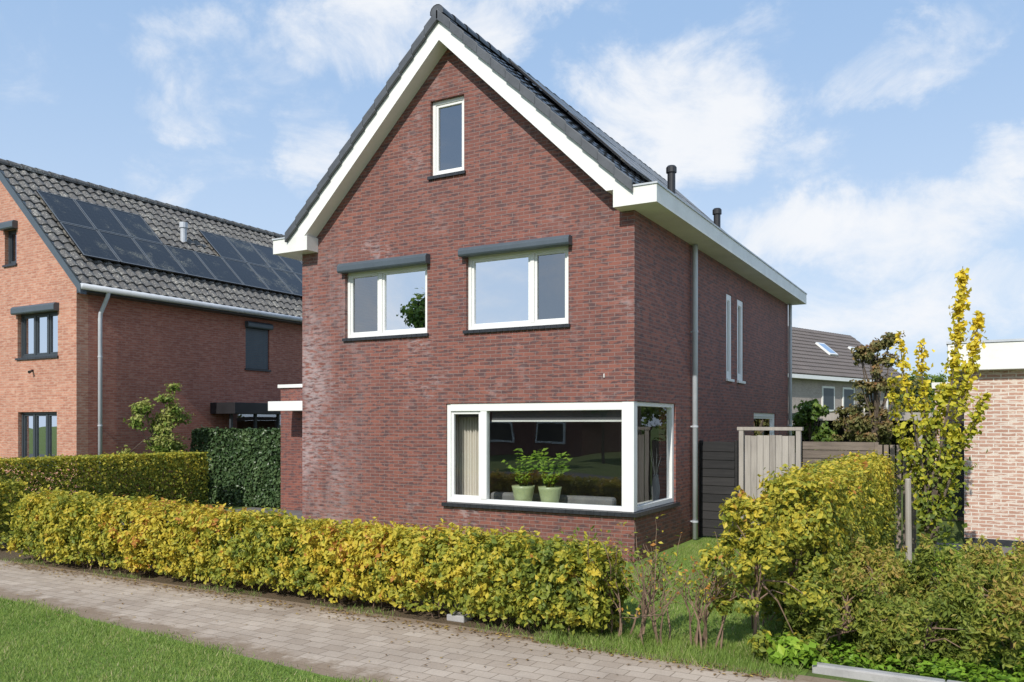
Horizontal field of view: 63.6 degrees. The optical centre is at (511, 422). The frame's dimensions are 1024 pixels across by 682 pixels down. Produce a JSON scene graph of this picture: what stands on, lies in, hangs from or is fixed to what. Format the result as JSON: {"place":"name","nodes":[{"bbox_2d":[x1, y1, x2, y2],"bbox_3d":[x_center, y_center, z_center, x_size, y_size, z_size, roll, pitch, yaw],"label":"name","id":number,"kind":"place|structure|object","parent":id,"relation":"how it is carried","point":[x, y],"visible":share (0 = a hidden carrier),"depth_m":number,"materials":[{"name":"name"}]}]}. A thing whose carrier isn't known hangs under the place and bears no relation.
{"place":"outdoors","nodes":[
{"label":"outdoors","id":0,"kind":"place"},
{"bbox_2d":[3,507,301,553],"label":"driveway","id":1,"kind":"structure","parent":0,"point":[298,513],"depth_m":19.54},
{"bbox_2d":[0,595,389,681],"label":"verge","id":2,"kind":"structure","parent":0,"point":[203,662],"depth_m":7.26,"materials":[{"name":"green plant"}]},
{"bbox_2d":[0,543,626,641],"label":"planting bed","id":3,"kind":"object","parent":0,"point":[284,594],"visible":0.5,"depth_m":9.98,"materials":[{"name":"soil"}]},
{"bbox_2d":[0,475,28,548],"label":"beech hedge","id":4,"kind":"object","parent":3,"relation":"on","point":[8,490],"visible":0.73,"depth_m":13.66,"materials":[{"name":"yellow plant"}]},
{"bbox_2d":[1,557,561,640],"bbox_3d":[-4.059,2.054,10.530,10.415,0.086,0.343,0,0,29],"label":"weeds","id":5,"kind":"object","parent":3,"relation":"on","point":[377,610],"visible":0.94,"depth_m":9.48,"materials":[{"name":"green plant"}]},
{"bbox_2d":[0,484,637,635],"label":"beech hedge","id":6,"kind":"object","parent":3,"relation":"on","point":[58,524],"visible":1,"depth_m":9.39,"materials":[{"name":"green plant"}]},
{"bbox_2d":[447,611,472,622],"bbox_3d":[-0.557,2.065,8.792,0.220,0.070,0.180,0,0,29],"label":"concrete block","id":7,"kind":"object","parent":3,"relation":"on","point":[457,616],"depth_m":8.72,"materials":[{"name":"white concrete"}]},
{"bbox_2d":[0,560,845,681],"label":"pavement","id":8,"kind":"structure","parent":0,"point":[328,646],"depth_m":7.98,"materials":[{"name":"tile"}]},
{"bbox_2d":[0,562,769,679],"bbox_3d":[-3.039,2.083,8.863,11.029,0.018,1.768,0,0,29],"label":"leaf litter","id":9,"kind":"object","parent":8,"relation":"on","point":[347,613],"visible":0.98,"depth_m":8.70,"materials":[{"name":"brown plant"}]},
{"bbox_2d":[1,432,1003,681],"bbox_3d":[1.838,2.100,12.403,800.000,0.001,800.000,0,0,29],"label":"ground","id":10,"kind":"structure","parent":0,"point":[957,530],"depth_m":15.84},
{"bbox_2d":[0,450,210,523],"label":"beech hedge","id":11,"kind":"object","parent":10,"relation":"on","point":[180,468],"visible":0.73,"depth_m":17.91,"materials":[{"name":"green plant"}]},
{"bbox_2d":[0,158,301,499],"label":"brick house","id":12,"kind":"structure","parent":10,"relation":"on","point":[114,304],"depth_m":21.71,"materials":[{"name":"brick"}]},
{"bbox_2d":[0,220,17,267],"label":"window","id":13,"kind":"structure","parent":12,"relation":"in","point":[12,224],"depth_m":21.47,"materials":[{"name":"paint"}]},
{"bbox_2d":[10,302,58,359],"bbox_3d":[-11.936,-2.286,20.782,1.845,1.355,0.320,0,0,30],"label":"window","id":14,"kind":"structure","parent":12,"relation":"in","point":[39,330],"depth_m":20.88,"materials":[{"name":"paint"}]},
{"bbox_2d":[19,412,56,468],"bbox_3d":[-11.918,0.439,20.832,1.741,1.437,0.215,0,0,30],"label":"window","id":15,"kind":"structure","parent":12,"relation":"in","point":[39,429],"depth_m":20.97,"materials":[{"name":"paint"}]},
{"bbox_2d":[223,414,280,490],"bbox_3d":[-7.265,0.920,25.128,0.618,2.360,3.815,0,0,30],"label":"window","id":16,"kind":"structure","parent":12,"relation":"in","point":[240,421],"depth_m":24.11,"materials":[{"name":"glass"}]},
{"bbox_2d":[245,321,272,371],"bbox_3d":[-7.707,-2.304,24.998,0.320,1.458,1.019,0,0,30],"label":"window","id":17,"kind":"structure","parent":12,"relation":"in","point":[258,329],"depth_m":25.00,"materials":[{"name":"paint"}]},
{"bbox_2d":[113,382,195,477],"bbox_3d":[-8.781,0.527,20.322,1.214,3.149,2.083,0,0,51],"label":"tree","id":18,"kind":"object","parent":10,"relation":"on","point":[170,416],"visible":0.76,"depth_m":20.35,"materials":[{"name":"green plant"}]},
{"bbox_2d":[189,425,280,508],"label":"ivy hedge","id":19,"kind":"object","parent":10,"relation":"on","point":[249,456],"visible":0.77,"depth_m":20.80,"materials":[{"name":"green plant"}]},
{"bbox_2d":[268,4,806,562],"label":"brick house","id":20,"kind":"structure","parent":10,"relation":"on","point":[510,254],"depth_m":14.22,"materials":[{"name":"red brick"}]},
{"bbox_2d":[337,253,429,341],"bbox_3d":[-2.267,-2.204,14.725,1.979,1.413,0.300,0,0,30],"label":"window","id":21,"kind":"structure","parent":20,"relation":"in","point":[387,297],"depth_m":14.79,"materials":[{"name":"white paint"}]},
{"bbox_2d":[427,96,465,179],"bbox_3d":[-1.080,-4.865,14.114,0.765,1.356,0.195,0,0,30],"label":"window","id":22,"kind":"structure","parent":20,"relation":"in","point":[448,115],"depth_m":14.18,"materials":[{"name":"white paint"}]},
{"bbox_2d":[456,414,478,495],"bbox_3d":[-0.761,0.810,14.392,0.509,2.080,0.118,0,0,29],"label":"curtain","id":23,"kind":"object","parent":20,"relation":"hanging from","point":[467,455],"visible":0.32,"depth_m":14.38,"materials":[{"name":"fabric"}]},
{"bbox_2d":[458,235,571,333],"bbox_3d":[0.056,-2.214,13.411,2.044,1.426,0.300,0,0,30],"label":"window","id":24,"kind":"structure","parent":20,"relation":"in","point":[523,284],"depth_m":13.47,"materials":[{"name":"white paint"}]},
{"bbox_2d":[502,448,543,500],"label":"potted plant","id":25,"kind":"object","parent":20,"relation":"on","point":[523,491],"visible":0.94,"depth_m":13.59,"materials":[{"name":"green plant"}]},
{"bbox_2d":[533,448,571,502],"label":"potted plant","id":26,"kind":"object","parent":20,"relation":"on","point":[548,493],"visible":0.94,"depth_m":13.33,"materials":[{"name":"green plant"}]},
{"bbox_2d":[491,492,615,505],"bbox_3d":[0.819,1.639,14.157,2.300,0.879,0.850,0,0,29],"label":"windowsill","id":27,"kind":"structure","parent":20,"relation":"on","point":[593,500],"depth_m":13.57,"materials":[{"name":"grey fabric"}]},
{"bbox_2d":[441,401,679,517],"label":"corner window","id":28,"kind":"structure","parent":20,"relation":"in","point":[625,412],"depth_m":13.34,"materials":[{"name":"white paint"}]},
{"bbox_2d":[650,451,659,500],"bbox_3d":[2.446,0.872,14.037,0.175,0.904,0.277,0,0,29],"label":"vase","id":29,"kind":"object","parent":20,"relation":"on","point":[655,488],"visible":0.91,"depth_m":13.99,"materials":[{"name":"grey ceramic"}]},
{"bbox_2d":[726,294,734,381],"bbox_3d":[4.476,-1.760,17.117,0.140,1.800,0.523,0,0,30],"label":"window","id":30,"kind":"structure","parent":20,"relation":"in","point":[728,298],"depth_m":17.20,"materials":[{"name":"white paint"}]},
{"bbox_2d":[737,299,745,383],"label":"window","id":31,"kind":"structure","parent":20,"relation":"in","point":[739,303],"depth_m":18.03,"materials":[{"name":"white paint"}]},
{"bbox_2d":[754,413,773,435],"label":"window","id":32,"kind":"structure","parent":20,"relation":"in","point":[760,419],"depth_m":20.18,"materials":[{"name":"white paint"}]},
{"bbox_2d":[593,622,811,674],"bbox_3d":[1.836,2.096,7.779,1.949,0.001,1.049,0,0,29],"label":"lawn edge","id":33,"kind":"object","parent":10,"relation":"on","point":[803,671],"visible":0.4,"depth_m":7.92,"materials":[{"name":"green plant"}]},
{"bbox_2d":[559,522,626,637],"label":"bare shrub","id":34,"kind":"object","parent":33,"relation":"on","point":[610,587],"visible":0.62,"depth_m":8.01,"materials":[{"name":"brown plant"}]},
{"bbox_2d":[617,517,685,637],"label":"bare shrub","id":35,"kind":"object","parent":33,"relation":"on","point":[638,577],"visible":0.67,"depth_m":8.00,"materials":[{"name":"brown plant"}]},
{"bbox_2d":[620,514,696,645],"bbox_3d":[1.354,1.475,7.693,0.701,1.255,0.842,0,0,7],"label":"bare shrub","id":36,"kind":"object","parent":33,"relation":"on","point":[644,604],"visible":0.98,"depth_m":7.69,"materials":[{"name":"brown plant"}]},
{"bbox_2d":[533,621,803,680],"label":"weeds","id":37,"kind":"object","parent":33,"relation":"on","point":[616,642],"visible":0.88,"depth_m":7.51,"materials":[{"name":"green plant"}]},
{"bbox_2d":[654,526,743,652],"bbox_3d":[1.707,1.519,7.519,0.823,1.172,0.889,0,0,9],"label":"bare shrub","id":38,"kind":"object","parent":33,"relation":"on","point":[712,584],"visible":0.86,"depth_m":7.53,"materials":[{"name":"brown plant"}]},
{"bbox_2d":[669,537,739,645],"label":"bare shrub","id":39,"kind":"object","parent":33,"relation":"on","point":[696,637],"visible":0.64,"depth_m":7.68,"materials":[{"name":"brown plant"}]},
{"bbox_2d":[698,485,831,661],"bbox_3d":[2.297,1.338,7.440,1.123,1.528,1.144,0,0,29],"label":"beech shrub","id":40,"kind":"object","parent":33,"relation":"on","point":[756,545],"visible":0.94,"depth_m":7.36,"materials":[{"name":"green plant"}]},
{"bbox_2d":[765,632,823,668],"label":"leafy plant","id":41,"kind":"object","parent":33,"relation":"on","point":[788,649],"visible":0.98,"depth_m":7.01,"materials":[{"name":"green plant"}]},
{"bbox_2d":[699,440,738,537],"bbox_3d":[3.753,1.210,15.030,0.707,1.780,0.120,0,0,29],"label":"fence","id":42,"kind":"object","parent":10,"relation":"on","point":[718,472],"visible":0.82,"depth_m":15.01,"materials":[{"name":"grey wood"}]},
{"bbox_2d":[737,427,803,538],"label":"garden gate","id":43,"kind":"structure","parent":10,"relation":"on","point":[758,454],"depth_m":14.58,"materials":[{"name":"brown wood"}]},
{"bbox_2d":[792,398,839,466],"bbox_3d":[8.943,0.681,24.986,1.826,2.850,1.926,0,0,29],"label":"garden tree","id":44,"kind":"object","parent":10,"relation":"on","point":[809,413],"visible":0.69,"depth_m":24.55,"materials":[{"name":"green plant"}]},
{"bbox_2d":[792,327,902,425],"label":"terraced house","id":45,"kind":"structure","parent":10,"relation":"on","point":[825,369],"depth_m":43.91,"materials":[{"name":"grey tile"}]},
{"bbox_2d":[821,386,834,411],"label":"window","id":46,"kind":"structure","parent":45,"relation":"in","point":[827,392],"depth_m":42.71,"materials":[{"name":"paint"}]},
{"bbox_2d":[842,387,854,408],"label":"window","id":47,"kind":"structure","parent":45,"relation":"in","point":[846,391],"depth_m":44.07,"materials":[{"name":"paint"}]},
{"bbox_2d":[886,399,892,409],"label":"window","id":48,"kind":"structure","parent":45,"relation":"in","point":[887,406],"depth_m":47.33,"materials":[{"name":"paint"}]},
{"bbox_2d":[829,388,871,450],"bbox_3d":[9.978,0.535,24.029,1.549,3.145,1.127,0,0,63],"label":"garden tree","id":49,"kind":"object","parent":10,"relation":"on","point":[851,409],"visible":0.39,"depth_m":23.93,"materials":[{"name":"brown plant"}]},
{"bbox_2d":[803,442,915,551],"bbox_3d":[5.806,1.210,13.863,1.757,1.780,0.110,0,0,29],"label":"fence","id":50,"kind":"object","parent":10,"relation":"on","point":[823,449],"visible":0.23,"depth_m":13.72,"materials":[{"name":"brown wood"}]},
{"bbox_2d":[843,332,905,446],"bbox_3d":[10.116,-0.207,22.935,1.476,4.622,1.474,0,0,-32],"label":"garden tree","id":51,"kind":"object","parent":10,"relation":"on","point":[870,426],"visible":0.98,"depth_m":22.82,"materials":[{"name":"brown plant"}]},
{"bbox_2d":[812,662,961,681],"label":"kerb","id":52,"kind":"structure","parent":10,"relation":"on","point":[872,675],"depth_m":6.73,"materials":[{"name":"concrete"}]},
{"bbox_2d":[879,377,932,468],"bbox_3d":[13.180,0.268,27.947,2.260,3.676,2.461,0,0,29],"label":"garden tree","id":53,"kind":"object","parent":10,"relation":"on","point":[909,433],"visible":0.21,"depth_m":27.46,"materials":[{"name":"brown plant"}]},
{"bbox_2d":[892,367,947,431],"bbox_3d":[17.305,-0.128,33.935,3.151,4.460,3.345,0,0,29],"label":"garden tree","id":54,"kind":"object","parent":10,"relation":"on","point":[938,378],"visible":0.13,"depth_m":33.87,"materials":[{"name":"green plant"}]},
{"bbox_2d":[946,338,1023,546],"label":"garage","id":55,"kind":"structure","parent":10,"relation":"on","point":[994,499],"depth_m":14.03,"materials":[{"name":"brick"}]},
{"bbox_2d":[0,0,1023,408],"label":"sky","id":56,"kind":"structure","parent":0,"point":[870,153],"materials":[{"name":"blue"}]},
{"bbox_2d":[158,534,914,639],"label":"lawn","id":57,"kind":"structure","parent":0,"point":[687,543],"depth_m":9.59,"materials":[{"name":"green plant"}]},
{"bbox_2d":[509,537,812,658],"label":"lawn grass","id":58,"kind":"structure","parent":57,"relation":"on","point":[684,554],"depth_m":8.95,"materials":[{"name":"green plant"}]},
{"bbox_2d":[769,496,841,630],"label":"beech shrub","id":59,"kind":"object","parent":57,"relation":"on","point":[781,587],"visible":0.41,"depth_m":7.82,"materials":[{"name":"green plant"}]},
{"bbox_2d":[752,450,904,634],"bbox_3d":[4.311,1.248,10.748,1.113,1.708,6.844,0,0,29],"label":"beech hedge","id":60,"kind":"object","parent":57,"relation":"on","point":[857,490],"visible":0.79,"depth_m":8.49,"materials":[{"name":"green plant"}]},
{"bbox_2d":[715,522,829,628],"bbox_3d":[2.663,1.479,8.586,1.259,1.254,1.434,0,0,29],"label":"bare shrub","id":61,"kind":"object","parent":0,"point":[770,601],"visible":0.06,"depth_m":8.44,"materials":[{"name":"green plant"}]},
{"bbox_2d":[792,412,933,488],"bbox_3d":[11.301,0.890,27.098,4.600,2.420,3.100,0,0,29],"label":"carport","id":62,"kind":"object","parent":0,"point":[830,418],"visible":0.14,"depth_m":27.40,"materials":[{"name":"brown wood"}]},
{"bbox_2d":[827,556,1023,681],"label":"shrub bed","id":63,"kind":"object","parent":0,"point":[899,667],"visible":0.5,"depth_m":7.05,"materials":[{"name":"brown soil"}]},
{"bbox_2d":[783,550,910,667],"bbox_3d":[3.004,1.643,7.494,1.135,0.944,1.137,0,0,29],"label":"yew bush","id":64,"kind":"object","parent":63,"relation":"on","point":[849,588],"visible":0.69,"depth_m":7.46,"materials":[{"name":"green plant"}]},
{"bbox_2d":[834,533,932,619],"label":"yew bush","id":65,"kind":"object","parent":63,"relation":"on","point":[892,576],"visible":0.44,"depth_m":8.46,"materials":[{"name":"green plant"}]},
{"bbox_2d":[905,478,911,565],"bbox_3d":[5.748,1.452,11.972,0.096,1.296,0.089,0,0,29],"label":"tree stake","id":66,"kind":"object","parent":63,"relation":"on","point":[908,523],"visible":0.79,"depth_m":11.94,"materials":[{"name":"grey wood"}]},
{"bbox_2d":[809,601,1023,681],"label":"bed cover","id":67,"kind":"object","parent":63,"relation":"on","point":[940,667],"visible":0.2,"depth_m":6.88,"materials":[{"name":"green plant"}]},
{"bbox_2d":[847,584,988,675],"bbox_3d":[3.522,1.756,7.194,1.152,0.719,1.046,0,0,7],"label":"yew bush","id":68,"kind":"object","parent":63,"relation":"on","point":[933,624],"visible":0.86,"depth_m":7.00,"materials":[{"name":"green plant"}]},
{"bbox_2d":[884,267,991,553],"bbox_3d":[6.128,-0.062,11.928,1.295,4.327,0.960,0,0,12],"label":"golden tree","id":69,"kind":"object","parent":63,"relation":"on","point":[932,513],"visible":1,"depth_m":11.83,"materials":[{"name":"yellow plant"}]},
{"bbox_2d":[895,533,1016,617],"bbox_3d":[4.490,1.611,8.330,1.120,1.002,1.112,0,0,-23],"label":"yew bush","id":70,"kind":"object","parent":63,"relation":"on","point":[929,556],"visible":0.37,"depth_m":8.25,"materials":[{"name":"green plant"}]},
{"bbox_2d":[926,541,1018,581],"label":"ground cover","id":71,"kind":"object","parent":63,"relation":"on","point":[954,546],"visible":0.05,"depth_m":12.17,"materials":[{"name":"green plant"}]},
{"bbox_2d":[942,542,1023,669],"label":"yew bush","id":72,"kind":"object","parent":63,"relation":"on","point":[1008,598],"visible":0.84,"depth_m":6.81,"materials":[{"name":"green plant"}]},
{"bbox_2d":[972,534,1023,611],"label":"yew bush","id":73,"kind":"object","parent":63,"relation":"on","point":[999,549],"visible":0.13,"depth_m":8.39,"materials":[{"name":"green plant"}]},
{"bbox_2d":[932,382,963,520],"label":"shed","id":74,"kind":"structure","parent":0,"point":[959,514],"depth_m":17.75,"materials":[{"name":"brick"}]},
{"bbox_2d":[940,423,963,515],"bbox_3d":[9.489,1.005,17.805,0.466,1.990,0.059,0,0,30],"label":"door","id":75,"kind":"structure","parent":74,"relation":"in","point":[960,477],"depth_m":17.71,"materials":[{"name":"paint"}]},
{"bbox_2d":[935,542,1022,554],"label":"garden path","id":76,"kind":"structure","parent":0,"point":[1005,549],"depth_m":13.89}
]}

